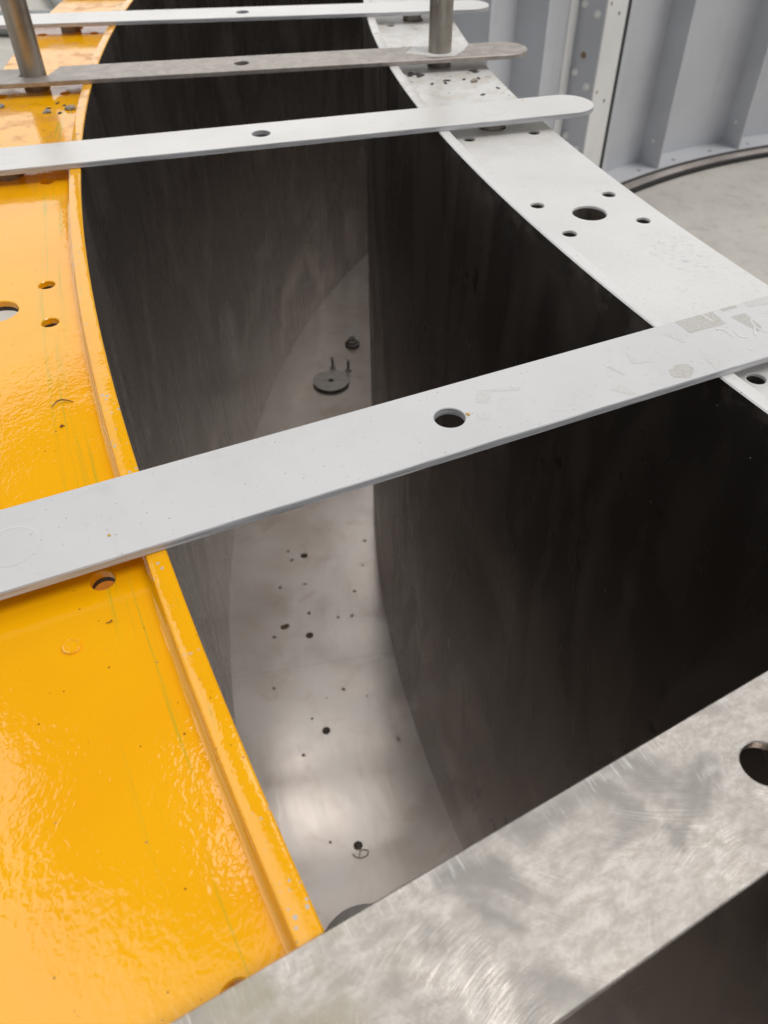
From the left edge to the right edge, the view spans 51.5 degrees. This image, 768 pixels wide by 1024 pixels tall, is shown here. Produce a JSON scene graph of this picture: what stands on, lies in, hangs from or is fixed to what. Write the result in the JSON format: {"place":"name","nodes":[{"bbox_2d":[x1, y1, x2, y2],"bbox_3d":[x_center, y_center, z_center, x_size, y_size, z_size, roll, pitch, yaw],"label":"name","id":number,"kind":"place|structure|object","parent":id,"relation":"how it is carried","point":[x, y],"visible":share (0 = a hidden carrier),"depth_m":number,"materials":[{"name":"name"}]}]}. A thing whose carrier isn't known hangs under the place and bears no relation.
{"place":"outdoors","nodes":[
{"label":"outdoors","id":0,"kind":"place"},
{"bbox_2d":[0,10,51,35],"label":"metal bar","id":1,"kind":"object","parent":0,"point":[3,32],"depth_m":7.16,"materials":[{"name":"grey metal"}]},
{"bbox_2d":[51,0,62,6],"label":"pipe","id":2,"kind":"object","parent":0,"point":[55,2],"visible":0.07,"depth_m":7.62,"materials":[{"name":"grey metal"}]},
{"bbox_2d":[52,399,73,406],"bbox_3d":[-0.274,-0.093,0.677,0.017,0.002,0.009,0,44,0],"label":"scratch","id":3,"kind":"object","parent":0,"point":[63,400],"visible":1,"depth_m":0.68},
{"bbox_2d":[0,0,767,849],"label":"ground","id":4,"kind":"structure","parent":0,"point":[722,210],"depth_m":4.61,"materials":[{"name":"concrete"}]},
{"bbox_2d":[230,147,767,930],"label":"mould floor","id":5,"kind":"structure","parent":4,"relation":"on","point":[312,655],"depth_m":2.30,"materials":[{"name":"metal"}]},
{"bbox_2d":[0,0,367,1023],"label":"mould form","id":6,"kind":"object","parent":5,"relation":"on","point":[166,310],"visible":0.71,"depth_m":0.70,"materials":[{"name":"yellow paint"}]},
{"bbox_2d":[0,0,49,92],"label":"steel post","id":7,"kind":"object","parent":6,"relation":"on","point":[22,34],"depth_m":1.22,"materials":[{"name":"grey metal"}]},
{"bbox_2d":[42,109,51,113],"bbox_3d":[-0.508,-0.604,1.201,0.013,0.007,0.012,11,46,11],"label":"concrete chip","id":8,"kind":"object","parent":6,"relation":"on","point":[46,111],"visible":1,"depth_m":1.20,"materials":[{"name":"grey concrete"}]},
{"bbox_2d":[64,105,75,109],"bbox_3d":[-0.477,-0.614,1.210,0.017,0.008,0.012,11,46,11],"label":"concrete chip","id":9,"kind":"object","parent":6,"relation":"on","point":[70,107],"visible":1,"depth_m":1.21,"materials":[{"name":"grey concrete"}]},
{"bbox_2d":[0,0,488,32],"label":"spacer bar","id":10,"kind":"object","parent":6,"relation":"on","point":[73,22],"visible":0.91,"depth_m":1.53,"materials":[{"name":"paint"}]},
{"bbox_2d":[0,95,593,180],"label":"spacer bar","id":11,"kind":"object","parent":6,"relation":"on","point":[17,162],"visible":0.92,"depth_m":1.07,"materials":[{"name":"paint"}]},
{"bbox_2d":[0,296,767,599],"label":"spacer bar","id":12,"kind":"object","parent":6,"relation":"on","point":[52,539],"visible":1,"depth_m":0.60,"materials":[{"name":"white paint"}]},
{"bbox_2d":[169,670,767,1023],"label":"spacer bar","id":13,"kind":"object","parent":6,"relation":"on","point":[563,905],"visible":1,"depth_m":0.37,"materials":[{"name":"metal"}]},
{"bbox_2d":[313,370,348,392],"bbox_3d":[-0.221,-0.545,3.325,0.151,0.012,0.151,0,44,0],"label":"steel disc","id":14,"kind":"object","parent":5,"relation":"on","point":[331,381],"visible":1,"depth_m":3.31,"materials":[{"name":"grey metal"}]},
{"bbox_2d":[330,356,335,368],"bbox_3d":[-0.219,-0.636,3.388,0.025,0.056,0.022,0,44,0],"label":"threaded stud","id":15,"kind":"object","parent":5,"relation":"on","point":[332,366],"visible":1,"depth_m":3.39,"materials":[{"name":"metal"}]},
{"bbox_2d":[325,904,370,930],"bbox_3d":[-0.037,0.986,1.769,0.220,0.004,0.220,0,44,0],"label":"dark round plate","id":16,"kind":"object","parent":5,"relation":"on","point":[344,915],"visible":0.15,"depth_m":1.83,"materials":[{"name":"metal"}]},
{"bbox_2d":[345,359,350,371],"bbox_3d":[-0.152,-0.623,3.375,0.025,0.056,0.022,0,44,0],"label":"threaded stud","id":17,"kind":"object","parent":5,"relation":"on","point":[347,369],"visible":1,"depth_m":3.38,"materials":[{"name":"metal"}]},
{"bbox_2d":[345,334,359,348],"bbox_3d":[-0.141,-0.760,3.517,0.064,0.052,0.064,0,44,0],"label":"flanged nut","id":18,"kind":"object","parent":5,"relation":"on","point":[351,342],"visible":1,"depth_m":3.51,"materials":[{"name":"metal"}]},
{"bbox_2d":[363,0,767,1023],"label":"mould form","id":19,"kind":"object","parent":5,"relation":"on","point":[571,604],"visible":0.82,"depth_m":1.12,"materials":[{"name":"white paint"}]},
{"bbox_2d":[0,42,526,88],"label":"spacer bar","id":20,"kind":"object","parent":19,"relation":"on","point":[210,67],"visible":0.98,"depth_m":1.30,"materials":[{"name":"metal"}]},
{"bbox_2d":[428,0,453,68],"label":"steel post","id":21,"kind":"object","parent":19,"relation":"on","point":[440,24],"visible":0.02,"depth_m":1.31,"materials":[{"name":"metal"}]}
]}

